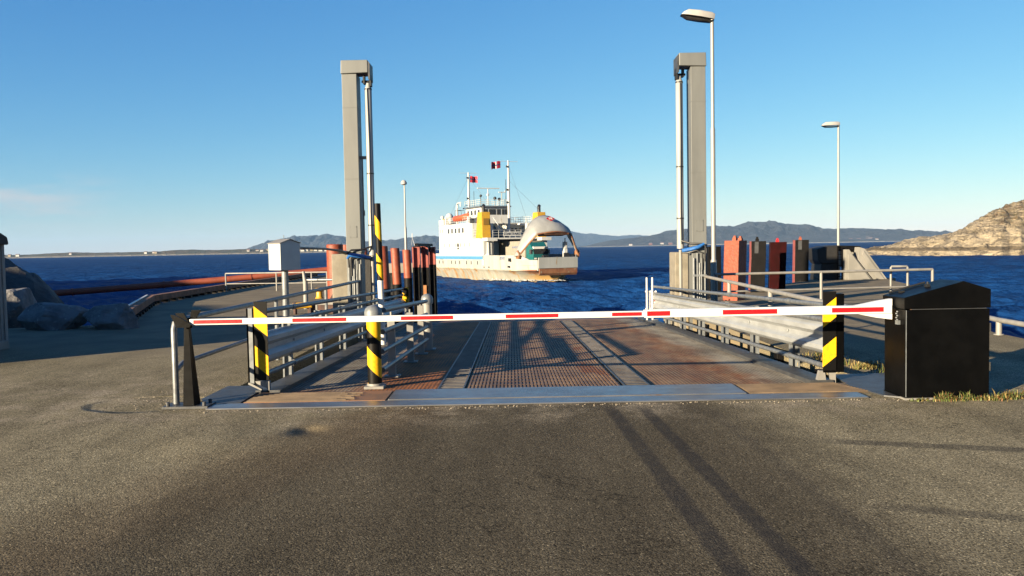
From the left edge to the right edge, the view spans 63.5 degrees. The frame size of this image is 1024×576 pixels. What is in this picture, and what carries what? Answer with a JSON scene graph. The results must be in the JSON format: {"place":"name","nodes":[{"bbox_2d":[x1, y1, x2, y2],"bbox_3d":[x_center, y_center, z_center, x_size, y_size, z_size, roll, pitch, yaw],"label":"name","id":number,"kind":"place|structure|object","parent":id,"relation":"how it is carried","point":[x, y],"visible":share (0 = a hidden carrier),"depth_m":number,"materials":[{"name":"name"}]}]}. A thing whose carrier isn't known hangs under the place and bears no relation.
{"place":"outdoors","nodes":[
{"label":"outdoors","id":0,"kind":"place"},
{"bbox_2d":[0,233,8,349],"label":"shed","id":1,"kind":"structure","parent":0,"point":[4,341],"depth_m":15.29,"materials":[{"name":"grey concrete"}]},
{"bbox_2d":[5,249,368,257],"bbox_3d":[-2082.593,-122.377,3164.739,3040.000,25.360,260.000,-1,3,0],"label":"island","id":2,"kind":"structure","parent":0,"point":[165,253],"depth_m":3091.80,"materials":[{"name":"grey stone"}]},
{"bbox_2d":[331,254,347,313],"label":"concrete pillar","id":3,"kind":"structure","parent":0,"point":[339,268],"depth_m":20.76,"materials":[{"name":"beige concrete"}]},
{"bbox_2d":[247,234,438,250],"bbox_3d":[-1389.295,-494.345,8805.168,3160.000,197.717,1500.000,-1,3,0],"label":"hills","id":4,"kind":"structure","parent":0,"point":[322,241],"depth_m":8561.87,"materials":[{"name":"grey stone"}]},
{"bbox_2d":[0,275,1023,575],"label":"ground","id":5,"kind":"structure","parent":0,"point":[92,483],"depth_m":6.16,"materials":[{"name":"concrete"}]},
{"bbox_2d":[6,287,36,327],"bbox_3d":[-12.408,0.670,20.470,1.268,1.290,0.934,-8,5,-23],"label":"boulder","id":6,"kind":"object","parent":5,"relation":"on","point":[20,301],"visible":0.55,"depth_m":20.20,"materials":[{"name":"grey stone"}]},
{"bbox_2d":[5,258,63,303],"bbox_3d":[-20.454,1.387,31.714,10.481,6.971,21.977,-3,4,-41],"label":"shore rock","id":7,"kind":"object","parent":5,"relation":"on","point":[17,277],"visible":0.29,"depth_m":27.69,"materials":[{"name":"grey stone"}]},
{"bbox_2d":[17,302,89,330],"bbox_3d":[-10.764,0.750,19.382,1.555,0.783,0.901,5,2,-6],"label":"boulder","id":8,"kind":"object","parent":5,"relation":"on","point":[45,316],"visible":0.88,"depth_m":19.13,"materials":[{"name":"grey stone"}]},
{"bbox_2d":[83,303,139,329],"bbox_3d":[-9.338,0.817,19.253,1.231,0.885,0.765,-6,2,15],"label":"boulder","id":9,"kind":"object","parent":5,"relation":"on","point":[113,316],"visible":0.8,"depth_m":19.00,"materials":[{"name":"grey stone"}]},
{"bbox_2d":[162,310,215,409],"bbox_3d":[-3.596,0.782,9.158,0.500,1.076,0.295,-1,3,0],"label":"rest post","id":10,"kind":"object","parent":5,"relation":"on","point":[191,397],"visible":1,"depth_m":9.10,"materials":[{"name":"black metal"}]},
{"bbox_2d":[128,273,317,318],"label":"kerb beam","id":11,"kind":"structure","parent":5,"relation":"on","point":[142,305],"depth_m":32.24,"materials":[{"name":"metal"}]},
{"bbox_2d":[201,385,262,404],"bbox_3d":[-3.327,1.276,9.830,0.540,0.016,1.280,-1,3,0],"label":"cover plate","id":12,"kind":"object","parent":5,"relation":"on","point":[233,394],"visible":0.77,"depth_m":9.80,"materials":[{"name":"grey metal"}]},
{"bbox_2d":[171,280,359,403],"bbox_3d":[-3.722,0.560,14.619,0.101,1.004,10.844,-1,3,0],"label":"quay handrail","id":13,"kind":"object","parent":5,"relation":"on","point":[176,367],"visible":0.66,"depth_m":10.58,"materials":[{"name":"metal"}]},
{"bbox_2d":[225,271,326,291],"bbox_3d":[-10.375,-0.284,36.372,4.788,0.832,0.071,-1,3,8],"label":"edge railing","id":14,"kind":"object","parent":5,"relation":"on","point":[276,283],"visible":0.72,"depth_m":36.38,"materials":[{"name":"metal"}]},
{"bbox_2d":[267,235,346,315],"bbox_3d":[-4.113,-0.053,17.237,0.572,1.990,7.042,-1,3,-5],"label":"control cabinet","id":15,"kind":"object","parent":5,"relation":"on","point":[284,256],"visible":0.91,"depth_m":13.91,"materials":[{"name":"metal"}]},
{"bbox_2d":[292,294,332,314],"bbox_3d":[-5.187,0.424,22.692,1.578,0.549,1.300,-1,3,0],"label":"mooring gear","id":16,"kind":"object","parent":5,"relation":"on","point":[312,308],"visible":0.3,"depth_m":22.58,"materials":[{"name":"yellow paint"}]},
{"bbox_2d":[302,271,331,308],"bbox_3d":[-5.671,0.056,24.517,1.156,1.126,0.146,0,3,13],"label":"swing bar","id":17,"kind":"object","parent":5,"relation":"on","point":[305,287],"visible":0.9,"depth_m":24.56,"materials":[{"name":"metal"}]},
{"bbox_2d":[315,288,323,298],"bbox_3d":[-6.998,0.184,30.038,0.340,0.385,0.335,-1,3,0],"label":"mooring bollard","id":18,"kind":"object","parent":5,"relation":"on","point":[319,294],"visible":0.61,"depth_m":29.94,"materials":[{"name":"yellow metal"}]},
{"bbox_2d":[341,60,375,310],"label":"lift tower","id":19,"kind":"structure","parent":5,"relation":"on","point":[352,71],"depth_m":19.94,"materials":[{"name":"concrete"}]},
{"bbox_2d":[365,254,375,305],"bbox_3d":[-3.687,-0.063,21.319,0.230,1.600,0.600,-1,3,0],"label":"dock fender","id":20,"kind":"object","parent":5,"relation":"on","point":[368,276],"visible":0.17,"depth_m":21.01,"materials":[{"name":"black rubber"}]},
{"bbox_2d":[206,317,868,409],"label":"ferry ramp","id":21,"kind":"structure","parent":5,"relation":"on","point":[562,361],"depth_m":11.54,"materials":[{"name":"metal"}]},
{"bbox_2d":[246,301,270,392],"bbox_3d":[-3.065,0.721,10.011,0.265,1.125,0.145,-1,3,0],"label":"hazard marker","id":22,"kind":"object","parent":21,"relation":"on","point":[257,354],"visible":0.97,"depth_m":9.95,"materials":[{"name":"metal"}]},
{"bbox_2d":[267,288,403,376],"bbox_3d":[-3.093,0.721,16.486,0.209,1.558,12.932,-1,3,0],"label":"guard railing","id":23,"kind":"object","parent":21,"relation":"attached to","point":[286,341],"visible":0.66,"depth_m":12.73,"materials":[{"name":"metal"}]},
{"bbox_2d":[364,305,385,388],"bbox_3d":[-1.727,0.731,10.356,0.240,1.042,0.240,-1,3,0],"label":"bollard","id":24,"kind":"object","parent":21,"relation":"on","point":[374,359],"visible":0.88,"depth_m":10.28,"materials":[{"name":"metal"}]},
{"bbox_2d":[374,203,385,344],"bbox_3d":[-2.650,-0.275,16.604,0.169,2.841,0.128,-1,3,0],"label":"striped pole","id":25,"kind":"object","parent":21,"relation":"on","point":[378,236],"visible":0.8,"depth_m":16.54,"materials":[{"name":"yellow metal"}]},
{"bbox_2d":[402,287,408,314],"bbox_3d":[-2.955,0.561,23.036,0.170,1.160,0.070,-1,3,0],"label":"hazard marker","id":26,"kind":"object","parent":21,"relation":"on","point":[405,296],"visible":0.68,"depth_m":22.99,"materials":[{"name":"metal"}]},
{"bbox_2d":[381,294,435,377],"bbox_3d":[-1.609,0.695,12.978,0.285,1.140,5.024,-1,3,1],"label":"walkway railing","id":27,"kind":"object","parent":21,"relation":"on","point":[424,331],"visible":0.91,"depth_m":13.20,"materials":[{"name":"metal"}]},
{"bbox_2d":[650,285,822,367],"bbox_3d":[3.898,0.625,16.338,0.209,1.508,12.632,-1,3,0],"label":"guard railing","id":28,"kind":"object","parent":21,"relation":"attached to","point":[795,332],"visible":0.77,"depth_m":12.84,"materials":[{"name":"metal"}]},
{"bbox_2d":[645,277,658,320],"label":"end gate","id":29,"kind":"structure","parent":28,"relation":"attached to","point":[651,291],"depth_m":22.30,"materials":[{"name":"white metal"}]},
{"bbox_2d":[816,291,843,382],"bbox_3d":[3.837,0.597,10.001,0.330,1.120,0.125,-1,3,0],"label":"hazard marker","id":30,"kind":"object","parent":21,"relation":"on","point":[833,344],"visible":1,"depth_m":9.95,"materials":[{"name":"black paint"}]},
{"bbox_2d":[189,279,990,399],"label":"barrier gate","id":31,"kind":"structure","parent":5,"relation":"on","point":[936,336],"depth_m":8.84,"materials":[{"name":"metal"}]},
{"bbox_2d":[669,252,687,329],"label":"concrete pillar","id":32,"kind":"structure","parent":5,"relation":"on","point":[674,267],"depth_m":20.78,"materials":[{"name":"beige concrete"}]},
{"bbox_2d":[673,52,706,331],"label":"lift tower","id":33,"kind":"structure","parent":5,"relation":"on","point":[693,64],"depth_m":19.94,"materials":[{"name":"concrete"}]},
{"bbox_2d":[680,9,716,300],"bbox_3d":[5.058,-3.477,22.363,0.925,7.997,0.302,-1,3,0],"label":"street lamp","id":34,"kind":"object","parent":5,"relation":"on","point":[700,16],"visible":0.98,"depth_m":22.29,"materials":[{"name":"metal"}]},
{"bbox_2d":[703,275,845,305],"bbox_3d":[4.434,0.415,14.933,0.084,0.965,10.897,-1,3,3],"label":"quay handrail","id":35,"kind":"object","parent":5,"relation":"on","point":[771,292],"visible":0.43,"depth_m":14.02,"materials":[{"name":"metal"}]},
{"bbox_2d":[774,353,782,362],"bbox_3d":[4.284,1.812,13.287,0.100,1.540,0.160,-1,3,0],"label":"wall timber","id":36,"kind":"object","parent":5,"relation":"attached to","point":[778,357],"visible":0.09,"depth_m":13.18,"materials":[{"name":"wood"}]},
{"bbox_2d":[792,237,808,282],"bbox_3d":[12.752,2.213,36.661,0.705,8.970,0.601,-1,3,9],"label":"fender pile","id":37,"kind":"object","parent":5,"relation":"on","point":[800,254],"visible":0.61,"depth_m":36.22,"materials":[{"name":"metal"}]},
{"bbox_2d":[714,268,933,300],"bbox_3d":[8.095,0.037,21.286,6.053,0.973,0.071,-1,3,-9],"label":"edge railing","id":38,"kind":"object","parent":5,"relation":"on","point":[821,288],"visible":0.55,"depth_m":21.23,"materials":[{"name":"metal"}]},
{"bbox_2d":[821,122,839,278],"bbox_3d":[14.605,-3.994,37.864,0.851,7.182,0.276,-1,3,0],"label":"street lamp","id":39,"kind":"object","parent":5,"relation":"on","point":[830,124],"visible":0.9,"depth_m":37.78,"materials":[{"name":"metal"}]},
{"bbox_2d":[809,245,886,279],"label":"fender block","id":40,"kind":"structure","parent":5,"relation":"on","point":[824,258],"depth_m":37.19,"materials":[{"name":"black rubber"}]},
{"bbox_2d":[836,373,899,397],"bbox_3d":[4.188,1.136,9.872,0.682,0.016,1.757,0,3,21],"label":"cover plate","id":41,"kind":"object","parent":5,"relation":"on","point":[873,383],"visible":0.71,"depth_m":9.91,"materials":[{"name":"grey metal"}]},
{"bbox_2d":[890,265,908,290],"bbox_3d":[10.200,-0.069,21.781,0.500,1.060,0.057,-1,3,0],"label":"ladder hoop","id":42,"kind":"object","parent":5,"relation":"on","point":[907,272],"visible":0.63,"depth_m":21.75,"materials":[{"name":"metal"}]},
{"bbox_2d":[990,316,1023,334],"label":"kerb rail","id":43,"kind":"object","parent":5,"relation":"on","point":[998,321],"visible":0.4,"depth_m":14.52,"materials":[{"name":"metal"}]},
{"bbox_2d":[0,0,1023,254],"label":"sky","id":44,"kind":"structure","parent":0,"point":[126,125],"materials":[{"name":"blue"}]},
{"bbox_2d":[7,241,1023,338],"bbox_3d":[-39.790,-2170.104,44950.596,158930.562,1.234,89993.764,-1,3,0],"label":"sea","id":45,"kind":"structure","parent":0,"point":[608,279],"depth_m":122.46,"materials":[{"name":"liquid"}]},
{"bbox_2d":[53,267,326,295],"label":"pipe boom","id":46,"kind":"object","parent":45,"relation":"in","point":[131,287],"visible":0.59,"depth_m":59.20,"materials":[{"name":"metal"}]},
{"bbox_2d":[326,244,342,298],"bbox_3d":[-5.746,3.021,27.373,0.541,8.930,0.541,-1,3,0],"label":"steel pile","id":47,"kind":"object","parent":45,"relation":"in","point":[329,259],"visible":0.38,"depth_m":26.97,"materials":[{"name":"red paint"}]},
{"bbox_2d":[382,246,390,301],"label":"steel pile","id":48,"kind":"object","parent":45,"relation":"in","point":[386,280],"visible":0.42,"depth_m":26.86,"materials":[{"name":"red paint"}]},
{"bbox_2d":[390,248,402,323],"bbox_3d":[-4.233,2.886,31.172,0.480,8.782,0.331,-1,3,0],"label":"steel pile","id":49,"kind":"object","parent":45,"relation":"in","point":[396,266],"visible":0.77,"depth_m":30.87,"materials":[{"name":"red paint"}]},
{"bbox_2d":[389,263,421,299],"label":"mooring dolphin","id":50,"kind":"object","parent":45,"relation":"in","point":[390,274],"visible":0.1,"depth_m":44.91,"materials":[{"name":"white metal"}]},
{"bbox_2d":[401,180,406,249],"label":"street lamp","id":51,"kind":"object","parent":50,"relation":"on","point":[404,182],"visible":0.97,"depth_m":45.03,"materials":[{"name":"metal"}]},
{"bbox_2d":[402,250,412,311],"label":"steel pile","id":52,"kind":"object","parent":45,"relation":"in","point":[407,267],"visible":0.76,"depth_m":32.87,"materials":[{"name":"red paint"}]},
{"bbox_2d":[412,247,421,322],"bbox_3d":[-3.352,2.907,30.173,0.370,8.800,0.280,-1,3,0],"label":"steel pile","id":53,"kind":"object","parent":45,"relation":"in","point":[417,278],"visible":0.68,"depth_m":29.96,"materials":[{"name":"red paint"}]},
{"bbox_2d":[420,246,429,295],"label":"steel pile","id":54,"kind":"object","parent":45,"relation":"in","point":[425,273],"visible":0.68,"depth_m":31.45,"materials":[{"name":"red paint"}]},
{"bbox_2d":[423,285,426,294],"bbox_3d":[-3.263,2.067,31.464,0.120,4.350,0.060,-1,3,0],"label":"fender strip","id":55,"kind":"object","parent":54,"relation":"attached to","point":[424,289],"visible":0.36,"depth_m":31.34,"materials":[{"name":"orange plastic"}]},
{"bbox_2d":[429,247,437,321],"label":"steel pile","id":56,"kind":"object","parent":45,"relation":"in","point":[433,273],"visible":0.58,"depth_m":32.98,"materials":[{"name":"red paint"}]},
{"bbox_2d":[413,243,432,251],"bbox_3d":[-3.473,-1.534,31.471,0.360,0.310,3.021,-1,3,5],"label":"pile cap","id":57,"kind":"object","parent":56,"relation":"attached to","point":[420,244],"visible":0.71,"depth_m":31.09,"materials":[{"name":"metal"}]},
{"bbox_2d":[436,160,579,281],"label":"ferry","id":58,"kind":"object","parent":45,"relation":"on","point":[469,249],"visible":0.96,"depth_m":117.23,"materials":[{"name":"white metal"}]},
{"bbox_2d":[453,210,468,221],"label":"rescue boat","id":59,"kind":"object","parent":58,"relation":"hanging from","point":[462,217],"visible":0.94,"depth_m":122.34,"materials":[{"name":"orange plastic"}]},
{"bbox_2d":[470,176,477,182],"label":"flag","id":60,"kind":"object","parent":58,"relation":"attached to","point":[473,179],"visible":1,"depth_m":132.75,"materials":[{"name":"red fabric"}]},
{"bbox_2d":[491,161,499,169],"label":"flag","id":61,"kind":"object","parent":58,"relation":"attached to","point":[495,165],"visible":1,"depth_m":117.49,"materials":[{"name":"red fabric"}]},
{"bbox_2d":[499,241,549,259],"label":"lorry","id":62,"kind":"object","parent":58,"relation":"on","point":[534,250],"visible":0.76,"depth_m":111.17,"materials":[{"name":"teal paint"}]},
{"bbox_2d":[481,278,567,280],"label":"foam","id":63,"kind":"object","parent":45,"relation":"on","point":[529,280],"visible":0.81,"depth_m":107.79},
{"bbox_2d":[707,246,720,298],"bbox_3d":[7.122,2.853,29.178,0.452,8.620,0.440,-1,3,-4],"label":"fender pile","id":64,"kind":"object","parent":45,"relation":"in","point":[718,253],"visible":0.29,"depth_m":28.80,"materials":[{"name":"metal"}]},
{"bbox_2d":[723,236,746,300],"bbox_3d":[6.679,2.890,25.174,0.714,8.950,0.704,2,4,44],"label":"fender pile","id":65,"kind":"object","parent":45,"relation":"in","point":[735,251],"visible":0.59,"depth_m":24.82,"materials":[{"name":"orange paint"}]},
{"bbox_2d":[748,237,765,289],"bbox_3d":[8.557,2.672,29.172,0.759,8.930,0.541,-1,3,9],"label":"fender pile","id":66,"kind":"object","parent":45,"relation":"in","point":[757,255],"visible":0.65,"depth_m":28.76,"materials":[{"name":"metal"}]},
{"bbox_2d":[768,238,786,288],"bbox_3d":[9.892,2.571,31.169,0.869,8.890,0.649,0,3,13],"label":"fender pile","id":67,"kind":"object","parent":45,"relation":"in","point":[777,255],"visible":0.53,"depth_m":30.73,"materials":[{"name":"red paint"}]},
{"bbox_2d":[546,231,647,247],"bbox_3d":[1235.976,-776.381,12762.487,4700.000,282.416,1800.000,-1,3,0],"label":"hills","id":68,"kind":"structure","parent":0,"point":[581,239],"depth_m":12352.69,"materials":[{"name":"grey stone"}]},
{"bbox_2d":[580,220,951,246],"bbox_3d":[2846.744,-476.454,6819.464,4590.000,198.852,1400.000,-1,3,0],"label":"hills","id":69,"kind":"structure","parent":0,"point":[768,231],"depth_m":6488.40,"materials":[{"name":"grey stone"}]},
{"bbox_2d":[797,351,884,372],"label":"grass","id":70,"kind":"structure","parent":0,"point":[862,365],"depth_m":11.07,"materials":[{"name":"plant"}]},
{"bbox_2d":[866,200,1023,255],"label":"rocky shore","id":71,"kind":"structure","parent":0,"point":[999,231],"depth_m":238.29,"materials":[{"name":"beige stone"}]},
{"bbox_2d":[909,388,1023,402],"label":"grass","id":72,"kind":"structure","parent":0,"point":[946,397],"depth_m":8.76,"materials":[{"name":"plant"}]}
]}

